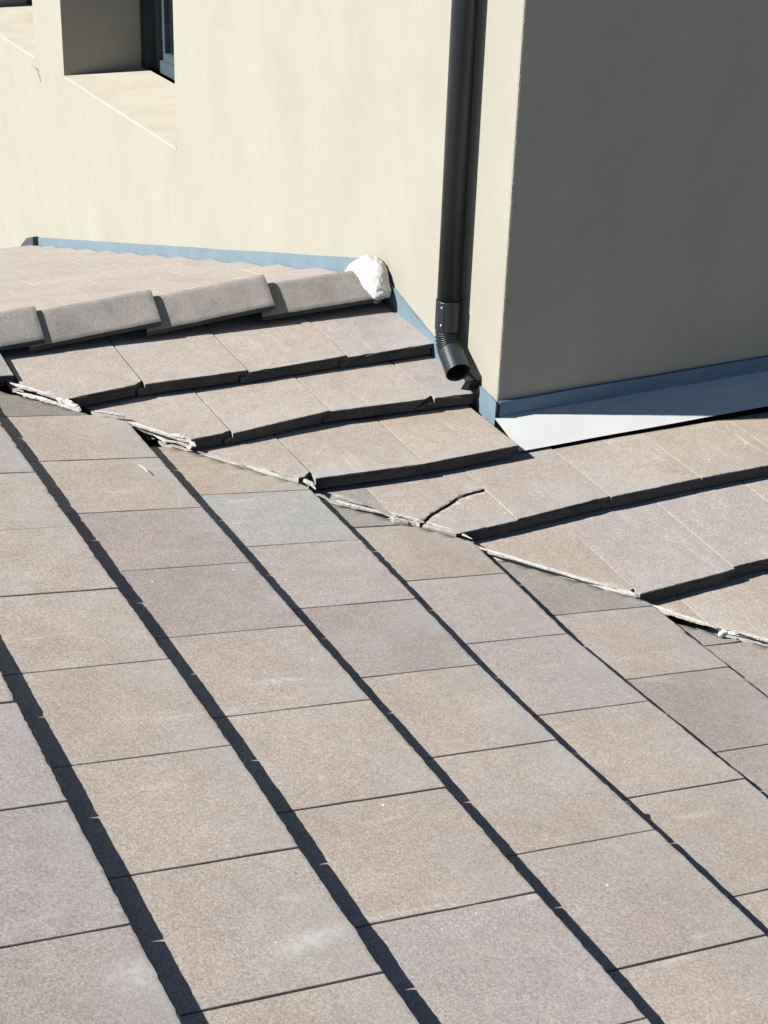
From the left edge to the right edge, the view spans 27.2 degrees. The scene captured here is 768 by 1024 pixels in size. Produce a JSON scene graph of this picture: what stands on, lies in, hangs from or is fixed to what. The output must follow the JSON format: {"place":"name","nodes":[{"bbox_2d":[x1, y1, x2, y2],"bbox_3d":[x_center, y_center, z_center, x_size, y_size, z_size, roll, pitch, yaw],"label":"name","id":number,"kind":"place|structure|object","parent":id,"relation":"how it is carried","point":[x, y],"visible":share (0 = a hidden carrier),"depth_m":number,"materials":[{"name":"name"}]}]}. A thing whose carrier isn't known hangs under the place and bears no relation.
{"place":"outdoors","nodes":[
{"label":"outdoors","id":0,"kind":"place"},
{"bbox_2d":[705,641,767,697],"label":"roof tile","id":1,"kind":"object","parent":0,"point":[747,661],"visible":0.39,"depth_m":3.65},
{"label":"ground","id":2,"kind":"structure","parent":0,"visible":0},
{"bbox_2d":[0,0,767,450],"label":"house","id":3,"kind":"structure","parent":2,"relation":"on","point":[614,278],"depth_m":4.57,"materials":[{"name":"beige paint"}]},
{"bbox_2d":[0,0,148,69],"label":"window","id":4,"kind":"structure","parent":3,"relation":"in","point":[16,21],"depth_m":8.72,"materials":[{"name":"paint"}]},
{"bbox_2d":[64,0,175,149],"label":"window","id":5,"kind":"structure","parent":3,"relation":"in","point":[140,95],"depth_m":7.43,"materials":[{"name":"paint"}]},
{"bbox_2d":[0,381,767,624],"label":"roof deck","id":6,"kind":"structure","parent":3,"relation":"attached to","point":[7,390],"depth_m":4.55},
{"bbox_2d":[0,354,13,385],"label":"roof tile","id":7,"kind":"object","parent":6,"relation":"on","point":[6,373],"visible":1,"depth_m":4.22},
{"bbox_2d":[0,306,44,350],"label":"ridge cap","id":8,"kind":"object","parent":7,"relation":"on","point":[20,327],"visible":1,"depth_m":4.36,"materials":[{"name":"concrete"}]},
{"bbox_2d":[0,246,58,254],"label":"roof tile","id":9,"kind":"object","parent":6,"relation":"on","point":[28,250],"visible":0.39,"depth_m":8.15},
{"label":"roof tile","id":10,"kind":"object","parent":9,"relation":"on","visible":0},
{"bbox_2d":[28,249,95,258],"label":"roof tile","id":11,"kind":"object","parent":10,"relation":"on","point":[46,255],"visible":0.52,"depth_m":7.54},
{"bbox_2d":[14,254,84,263],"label":"roof tile","id":12,"kind":"object","parent":11,"relation":"on","point":[47,259],"visible":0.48,"depth_m":7.18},
{"bbox_2d":[0,266,61,276],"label":"roof tile","id":13,"kind":"object","parent":6,"relation":"on","point":[26,271],"visible":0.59,"depth_m":6.46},
{"bbox_2d":[0,273,47,282],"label":"roof tile","id":14,"kind":"object","parent":13,"relation":"on","point":[20,277],"visible":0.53,"depth_m":6.11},
{"bbox_2d":[0,281,32,289],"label":"roof tile","id":15,"kind":"object","parent":14,"relation":"on","point":[8,285],"visible":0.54,"depth_m":5.76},
{"bbox_2d":[3,280,98,294],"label":"roof tile","id":16,"kind":"object","parent":15,"relation":"on","point":[48,287],"visible":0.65,"depth_m":5.48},
{"bbox_2d":[0,299,65,311],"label":"roof tile","id":17,"kind":"object","parent":6,"relation":"on","point":[45,304],"visible":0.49,"depth_m":4.80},
{"bbox_2d":[0,472,72,529],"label":"roof tile","id":18,"kind":"object","parent":6,"relation":"on","point":[27,500],"visible":0.95,"depth_m":3.46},
{"bbox_2d":[0,289,84,304],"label":"roof tile","id":19,"kind":"object","parent":6,"relation":"on","point":[41,296],"visible":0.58,"depth_m":5.12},
{"bbox_2d":[0,391,87,416],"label":"roof tile","id":20,"kind":"object","parent":6,"relation":"on","point":[14,405],"visible":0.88,"depth_m":4.10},
{"bbox_2d":[16,392,79,411],"bbox_3d":[-0.879,-0.290,4.152,0.186,0.028,0.018,9,27,15],"label":"mortar strip","id":21,"kind":"object","parent":20,"relation":"on","point":[40,398],"visible":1,"depth_m":4.15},
{"bbox_2d":[56,397,81,410],"bbox_3d":[-0.825,-0.283,4.158,0.080,0.026,0.018,15,29,24],"label":"mortar strip","id":22,"kind":"object","parent":20,"relation":"attached to","point":[65,401],"visible":1,"depth_m":4.15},
{"bbox_2d":[0,526,118,596],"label":"roof tile","id":23,"kind":"object","parent":6,"relation":"on","point":[37,561],"visible":0.97,"depth_m":3.21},
{"bbox_2d":[0,337,141,406],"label":"roof tile","id":24,"kind":"object","parent":6,"relation":"on","point":[89,372],"visible":0.88,"depth_m":4.29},
{"bbox_2d":[10,382,59,399],"bbox_3d":[-0.899,-0.312,4.183,0.201,0.031,0.011,11,27,17],"label":"mortar strip","id":25,"kind":"object","parent":24,"relation":"attached to","point":[30,389],"visible":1,"depth_m":4.18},
{"bbox_2d":[28,289,161,351],"bbox_3d":[-0.842,-0.558,4.489,0.385,0.107,0.178,-11,29,-25],"label":"ridge cap","id":26,"kind":"object","parent":24,"relation":"on","point":[92,319],"visible":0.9,"depth_m":4.45,"materials":[{"name":"concrete"}]},
{"bbox_2d":[0,925,182,1023],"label":"roof tile","id":27,"kind":"object","parent":6,"relation":"on","point":[109,976],"visible":1,"depth_m":2.04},
{"bbox_2d":[78,251,117,256],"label":"roof tile","id":28,"kind":"object","parent":6,"relation":"on","point":[102,253],"visible":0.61,"depth_m":7.28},
{"bbox_2d":[67,253,140,262],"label":"roof tile","id":29,"kind":"object","parent":28,"relation":"on","point":[100,258],"visible":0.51,"depth_m":6.94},
{"bbox_2d":[54,258,131,269],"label":"roof tile","id":30,"kind":"object","parent":29,"relation":"on","point":[90,264],"visible":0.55,"depth_m":6.58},
{"bbox_2d":[39,265,122,276],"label":"roof tile","id":31,"kind":"object","parent":30,"relation":"on","point":[79,270],"visible":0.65,"depth_m":6.21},
{"bbox_2d":[22,272,111,285],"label":"roof tile","id":32,"kind":"object","parent":31,"relation":"on","point":[65,278],"visible":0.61,"depth_m":5.85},
{"bbox_2d":[122,255,165,261],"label":"roof tile","id":33,"kind":"object","parent":29,"relation":"on","point":[143,258],"visible":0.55,"depth_m":6.67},
{"bbox_2d":[112,257,195,268],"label":"roof tile","id":34,"kind":"object","parent":33,"relation":"on","point":[152,262],"visible":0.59,"depth_m":6.34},
{"bbox_2d":[176,259,225,267],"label":"roof tile","id":35,"kind":"object","parent":34,"relation":"on","point":[200,263],"visible":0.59,"depth_m":6.07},
{"bbox_2d":[167,262,261,275],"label":"roof tile","id":36,"kind":"object","parent":35,"relation":"on","point":[213,268],"visible":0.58,"depth_m":5.73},
{"bbox_2d":[159,269,258,284],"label":"roof tile","id":37,"kind":"object","parent":36,"relation":"on","point":[202,277],"visible":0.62,"depth_m":5.37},
{"bbox_2d":[147,278,236,293],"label":"roof tile","id":38,"kind":"object","parent":37,"relation":"on","point":[171,289],"visible":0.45,"depth_m":5.03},
{"bbox_2d":[240,265,298,274],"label":"roof tile","id":39,"kind":"object","parent":36,"relation":"on","point":[268,269],"visible":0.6,"depth_m":5.46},
{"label":"roof tile","id":40,"kind":"object","parent":34,"relation":"on","visible":0},
{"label":"roof tile","id":41,"kind":"object","parent":40,"relation":"on","visible":0},
{"bbox_2d":[72,279,174,294],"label":"roof tile","id":42,"kind":"object","parent":41,"relation":"on","point":[117,287],"visible":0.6,"depth_m":5.24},
{"bbox_2d":[54,288,161,304],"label":"roof tile","id":43,"kind":"object","parent":42,"relation":"on","point":[73,300],"visible":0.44,"depth_m":4.90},
{"bbox_2d":[107,563,305,638],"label":"roof tile","id":44,"kind":"object","parent":6,"relation":"on","point":[192,601],"visible":0.81,"depth_m":3.24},
{"bbox_2d":[0,589,168,675],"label":"roof tile","id":45,"kind":"object","parent":44,"relation":"on","point":[58,631],"visible":0.95,"depth_m":2.96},
{"bbox_2d":[0,670,13,703],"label":"roof tile","id":46,"kind":"object","parent":45,"relation":"on","point":[6,696],"visible":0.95,"depth_m":2.66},
{"bbox_2d":[150,434,309,483],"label":"roof tile","id":47,"kind":"object","parent":6,"relation":"on","point":[271,455],"visible":0.69,"depth_m":4.09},
{"bbox_2d":[80,388,229,449],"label":"roof tile","id":48,"kind":"object","parent":47,"relation":"on","point":[189,414],"visible":0.88,"depth_m":4.20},
{"bbox_2d":[127,421,189,442],"bbox_3d":[-0.584,-0.207,4.109,0.193,0.029,0.010,11,27,18],"label":"mortar strip","id":49,"kind":"object","parent":48,"relation":"on","point":[150,429],"visible":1,"depth_m":4.11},
{"bbox_2d":[105,324,246,394],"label":"roof tile","id":50,"kind":"object","parent":48,"relation":"on","point":[193,357],"visible":0.85,"depth_m":4.42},
{"bbox_2d":[145,274,274,335],"bbox_3d":[-0.534,-0.620,4.633,0.397,0.111,0.178,-11,29,-25],"label":"ridge cap","id":51,"kind":"object","parent":50,"relation":"on","point":[187,308],"visible":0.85,"depth_m":4.60,"materials":[{"name":"concrete"}]},
{"bbox_2d":[191,375,329,444],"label":"roof tile","id":52,"kind":"object","parent":47,"relation":"on","point":[240,410],"visible":0.88,"depth_m":4.28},
{"bbox_2d":[204,313,345,382],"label":"roof tile","id":53,"kind":"object","parent":52,"relation":"on","point":[257,346],"visible":0.86,"depth_m":4.55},
{"bbox_2d":[192,490,359,547],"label":"roof tile","id":54,"kind":"object","parent":6,"relation":"on","point":[271,518],"visible":0.77,"depth_m":3.76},
{"bbox_2d":[66,507,249,571],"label":"roof tile","id":55,"kind":"object","parent":54,"relation":"on","point":[150,539],"visible":0.88,"depth_m":3.47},
{"bbox_2d":[236,268,336,282],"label":"roof tile","id":56,"kind":"object","parent":6,"relation":"on","point":[286,275],"visible":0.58,"depth_m":5.15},
{"bbox_2d":[259,270,379,320],"bbox_3d":[-0.222,-0.671,4.783,0.387,0.092,0.178,-11,29,-25],"label":"ridge cap","id":57,"kind":"object","parent":6,"relation":"on","point":[311,294],"visible":0.91,"depth_m":4.74,"materials":[{"name":"concrete"}]},
{"bbox_2d":[345,255,390,303],"bbox_3d":[-0.054,-0.722,4.859,0.110,0.134,0.212,-11,29,-25],"label":"mortar patch","id":58,"kind":"object","parent":57,"relation":"on","point":[370,272],"visible":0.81,"depth_m":4.81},
{"bbox_2d":[273,416,424,489],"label":"roof tile","id":59,"kind":"object","parent":6,"relation":"on","point":[348,451],"visible":0.93,"depth_m":4.16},
{"bbox_2d":[311,483,394,519],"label":"roof tile","id":60,"kind":"object","parent":6,"relation":"on","point":[359,491],"visible":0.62,"depth_m":4.03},
{"bbox_2d":[333,494,367,505],"bbox_3d":[-0.083,-0.030,3.976,0.092,0.017,0.017,9,27,14],"label":"mortar crumb","id":61,"kind":"object","parent":60,"relation":"on","point":[350,500],"visible":1,"depth_m":3.97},
{"bbox_2d":[321,500,398,528],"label":"roof tile","id":62,"kind":"object","parent":6,"relation":"on","point":[349,518],"visible":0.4,"depth_m":3.92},
{"bbox_2d":[150,447,309,495],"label":"roof tile","id":63,"kind":"object","parent":62,"relation":"on","point":[195,474],"visible":0.66,"depth_m":3.96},
{"bbox_2d":[0,415,158,461],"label":"roof tile","id":64,"kind":"object","parent":63,"relation":"on","point":[65,438],"visible":0.9,"depth_m":3.95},
{"bbox_2d":[29,458,201,514],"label":"roof tile","id":65,"kind":"object","parent":63,"relation":"on","point":[97,486],"visible":0.8,"depth_m":3.71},
{"bbox_2d":[0,425,34,473],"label":"roof tile","id":66,"kind":"object","parent":65,"relation":"on","point":[13,459],"visible":0.96,"depth_m":3.69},
{"bbox_2d":[334,500,383,513],"bbox_3d":[-0.063,-0.013,3.955,0.130,0.019,0.010,7,27,10],"label":"mortar strip","id":67,"kind":"object","parent":62,"relation":"on","point":[358,506],"visible":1,"depth_m":3.95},
{"bbox_2d":[292,361,430,421],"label":"roof tile","id":68,"kind":"object","parent":6,"relation":"on","point":[371,389],"visible":0.87,"depth_m":4.41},
{"bbox_2d":[301,299,433,367],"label":"roof tile","id":69,"kind":"object","parent":6,"relation":"on","point":[369,333],"visible":0.79,"depth_m":4.68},
{"bbox_2d":[361,467,483,527],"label":"broken tile","id":70,"kind":"object","parent":6,"relation":"on","point":[425,498],"visible":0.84,"depth_m":4.08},
{"bbox_2d":[373,404,517,474],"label":"roof tile","id":71,"kind":"object","parent":70,"relation":"on","point":[442,438],"visible":0.9,"depth_m":4.28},
{"bbox_2d":[388,354,478,408],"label":"roof tile","id":72,"kind":"object","parent":71,"relation":"on","point":[425,372],"visible":0.77,"depth_m":4.50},
{"bbox_2d":[460,446,609,530],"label":"roof tile","id":73,"kind":"object","parent":6,"relation":"on","point":[528,488],"visible":0.87,"depth_m":4.15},
{"bbox_2d":[424,740,653,856],"bbox_3d":[0.218,0.510,2.796,0.412,0.086,0.318,-11,29,-25],"label":"roof tile","id":74,"kind":"object","parent":6,"relation":"on","point":[520,800],"visible":0.8,"depth_m":2.79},
{"bbox_2d":[278,788,535,927],"bbox_3d":[-0.009,0.552,2.521,0.404,0.083,0.317,-11,29,-25],"label":"roof tile","id":75,"kind":"object","parent":74,"relation":"on","point":[384,860],"visible":0.86,"depth_m":2.51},
{"bbox_2d":[110,849,382,1016],"bbox_3d":[-0.246,0.595,2.238,0.407,0.085,0.317,-11,29,-25],"label":"roof tile","id":76,"kind":"object","parent":75,"relation":"on","point":[221,934],"visible":0.84,"depth_m":2.23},
{"bbox_2d":[460,634,647,716],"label":"roof tile","id":77,"kind":"object","parent":6,"relation":"on","point":[545,675],"visible":0.72,"depth_m":3.30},
{"bbox_2d":[353,665,555,759],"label":"roof tile","id":78,"kind":"object","parent":77,"relation":"on","point":[429,714],"visible":0.76,"depth_m":3.03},
{"bbox_2d":[214,700,445,813],"bbox_3d":[-0.140,0.430,2.763,0.404,0.083,0.319,-11,29,-25],"label":"roof tile","id":79,"kind":"object","parent":78,"relation":"on","point":[293,760],"visible":0.83,"depth_m":2.76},
{"bbox_2d":[52,746,297,879],"bbox_3d":[-0.376,0.473,2.480,0.407,0.084,0.317,-11,29,-25],"label":"roof tile","id":80,"kind":"object","parent":79,"relation":"on","point":[146,815],"visible":0.78,"depth_m":2.48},
{"bbox_2d":[0,802,130,948],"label":"roof tile","id":81,"kind":"object","parent":80,"relation":"on","point":[55,882],"visible":0.99,"depth_m":2.22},
{"bbox_2d":[492,560,652,615],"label":"roof tile","id":82,"kind":"object","parent":6,"relation":"on","point":[549,594],"visible":0.59,"depth_m":3.78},
{"bbox_2d":[350,525,505,581],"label":"roof tile","id":83,"kind":"object","parent":82,"relation":"on","point":[407,553],"visible":0.77,"depth_m":3.79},
{"bbox_2d":[239,540,415,609],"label":"roof tile","id":84,"kind":"object","parent":83,"relation":"on","point":[319,574],"visible":0.81,"depth_m":3.52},
{"bbox_2d":[401,574,566,644],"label":"roof tile","id":85,"kind":"object","parent":82,"relation":"on","point":[479,609],"visible":0.77,"depth_m":3.54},
{"bbox_2d":[292,599,477,678],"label":"roof tile","id":86,"kind":"object","parent":85,"relation":"on","point":[360,641],"visible":0.74,"depth_m":3.27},
{"bbox_2d":[155,626,370,718],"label":"roof tile","id":87,"kind":"object","parent":86,"relation":"on","point":[231,674],"visible":0.84,"depth_m":3.00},
{"bbox_2d":[4,659,230,768],"bbox_3d":[-0.508,0.351,2.723,0.401,0.083,0.320,-11,29,-25],"label":"roof tile","id":88,"kind":"object","parent":87,"relation":"on","point":[90,715],"visible":0.91,"depth_m":2.72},
{"bbox_2d":[0,703,67,810],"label":"roof tile","id":89,"kind":"object","parent":88,"relation":"on","point":[28,778],"visible":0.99,"depth_m":2.46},
{"bbox_2d":[553,433,700,507],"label":"roof tile","id":90,"kind":"object","parent":6,"relation":"on","point":[626,469],"visible":0.96,"depth_m":4.28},
{"bbox_2d":[534,701,744,799],"bbox_3d":[0.436,0.467,3.066,0.412,0.084,0.315,-11,29,-25],"label":"roof tile","id":91,"kind":"object","parent":6,"relation":"on","point":[633,750],"visible":0.76,"depth_m":3.07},
{"bbox_2d":[648,595,708,628],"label":"roof tile","id":92,"kind":"object","parent":6,"relation":"on","point":[675,603],"visible":0.36,"depth_m":3.84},
{"bbox_2d":[473,519,632,594],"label":"roof tile","id":93,"kind":"object","parent":92,"relation":"on","point":[557,544],"visible":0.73,"depth_m":3.93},
{"bbox_2d":[422,491,517,540],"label":"broken tile","id":94,"kind":"object","parent":93,"relation":"on","point":[481,515],"visible":0.91,"depth_m":3.98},
{"bbox_2d":[478,547,607,586],"bbox_3d":[0.397,0.137,3.853,0.350,0.053,0.012,9,27,14],"label":"mortar strip","id":95,"kind":"object","parent":93,"relation":"on","point":[547,568],"visible":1,"depth_m":3.85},
{"bbox_2d":[559,499,734,601],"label":"roof tile","id":96,"kind":"object","parent":92,"relation":"on","point":[648,550],"visible":0.88,"depth_m":3.99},
{"bbox_2d":[653,605,713,626],"bbox_3d":[0.710,0.248,3.781,0.158,0.024,0.012,12,28,19],"label":"mortar strip","id":97,"kind":"object","parent":92,"relation":"on","point":[685,617],"visible":1,"depth_m":3.77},
{"bbox_2d":[624,668,767,752],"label":"roof tile","id":98,"kind":"object","parent":6,"relation":"on","point":[718,710],"visible":0.6,"depth_m":3.35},
{"bbox_2d":[641,419,767,488],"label":"roof tile","id":99,"kind":"object","parent":6,"relation":"on","point":[714,452],"visible":0.93,"depth_m":4.41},
{"bbox_2d":[675,623,740,646],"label":"roof tile","id":100,"kind":"object","parent":6,"relation":"on","point":[703,638],"visible":0.26,"depth_m":3.74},
{"bbox_2d":[550,606,728,679],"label":"roof tile","id":101,"kind":"object","parent":100,"relation":"on","point":[634,643],"visible":0.76,"depth_m":3.58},
{"bbox_2d":[676,569,767,645],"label":"roof tile","id":102,"kind":"object","parent":6,"relation":"on","point":[739,603],"visible":0.69,"depth_m":3.86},
{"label":"roof tile","id":103,"kind":"object","parent":6,"relation":"on","visible":0},
{"bbox_2d":[652,481,767,577],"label":"roof tile","id":104,"kind":"object","parent":103,"relation":"on","point":[727,522],"visible":0.85,"depth_m":4.15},
{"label":"roof tile","id":105,"kind":"object","parent":6,"relation":"on","visible":0},
{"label":"roof tile","id":106,"kind":"object","parent":105,"relation":"on","visible":0},
{"bbox_2d":[740,475,767,501],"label":"roof tile","id":107,"kind":"object","parent":106,"relation":"on","point":[758,486],"visible":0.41,"depth_m":4.33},
{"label":"roof tile","id":108,"kind":"object","parent":6,"relation":"on","visible":0},
{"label":"roof tile","id":109,"kind":"object","parent":108,"relation":"on","visible":0},
{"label":"roof tile","id":110,"kind":"object","parent":109,"relation":"on","visible":0},
{"bbox_2d":[727,412,767,446],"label":"roof tile","id":111,"kind":"object","parent":110,"relation":"on","point":[755,426],"visible":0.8,"depth_m":4.58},
{"bbox_2d":[435,0,479,389],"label":"downpipe","id":112,"kind":"object","parent":3,"relation":"attached to","point":[448,310],"visible":1,"depth_m":4.28,"materials":[{"name":"metal"}]},
{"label":"roof tile","id":113,"kind":"object","parent":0,"visible":0},
{"bbox_2d":[713,745,767,797],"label":"roof tile","id":114,"kind":"object","parent":113,"relation":"on","point":[750,765],"visible":0.23,"depth_m":3.15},
{"bbox_2d":[623,779,767,898],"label":"roof tile","id":115,"kind":"object","parent":114,"relation":"on","point":[716,835],"visible":0.65,"depth_m":2.85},
{"bbox_2d":[506,830,765,972],"bbox_3d":[0.359,0.631,2.562,0.402,0.082,0.315,-11,29,-25],"label":"roof tile","id":116,"kind":"object","parent":115,"relation":"on","point":[626,901],"visible":0.82,"depth_m":2.56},
{"bbox_2d":[355,893,645,1023],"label":"roof tile","id":117,"kind":"object","parent":116,"relation":"on","point":[527,959],"visible":0.91,"depth_m":2.29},
{"bbox_2d":[180,974,420,1023],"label":"roof tile","id":118,"kind":"object","parent":117,"relation":"on","point":[376,999],"visible":0.94,"depth_m":2.11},
{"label":"roof tile","id":119,"kind":"object","parent":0,"visible":0},
{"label":"roof tile","id":120,"kind":"object","parent":119,"relation":"on","visible":0},
{"bbox_2d":[729,890,767,936],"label":"roof tile","id":121,"kind":"object","parent":120,"relation":"on","point":[753,907],"visible":0.23,"depth_m":2.64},
{"bbox_2d":[608,936,767,1023],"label":"roof tile","id":122,"kind":"object","parent":121,"relation":"on","point":[726,984],"visible":0.78,"depth_m":2.38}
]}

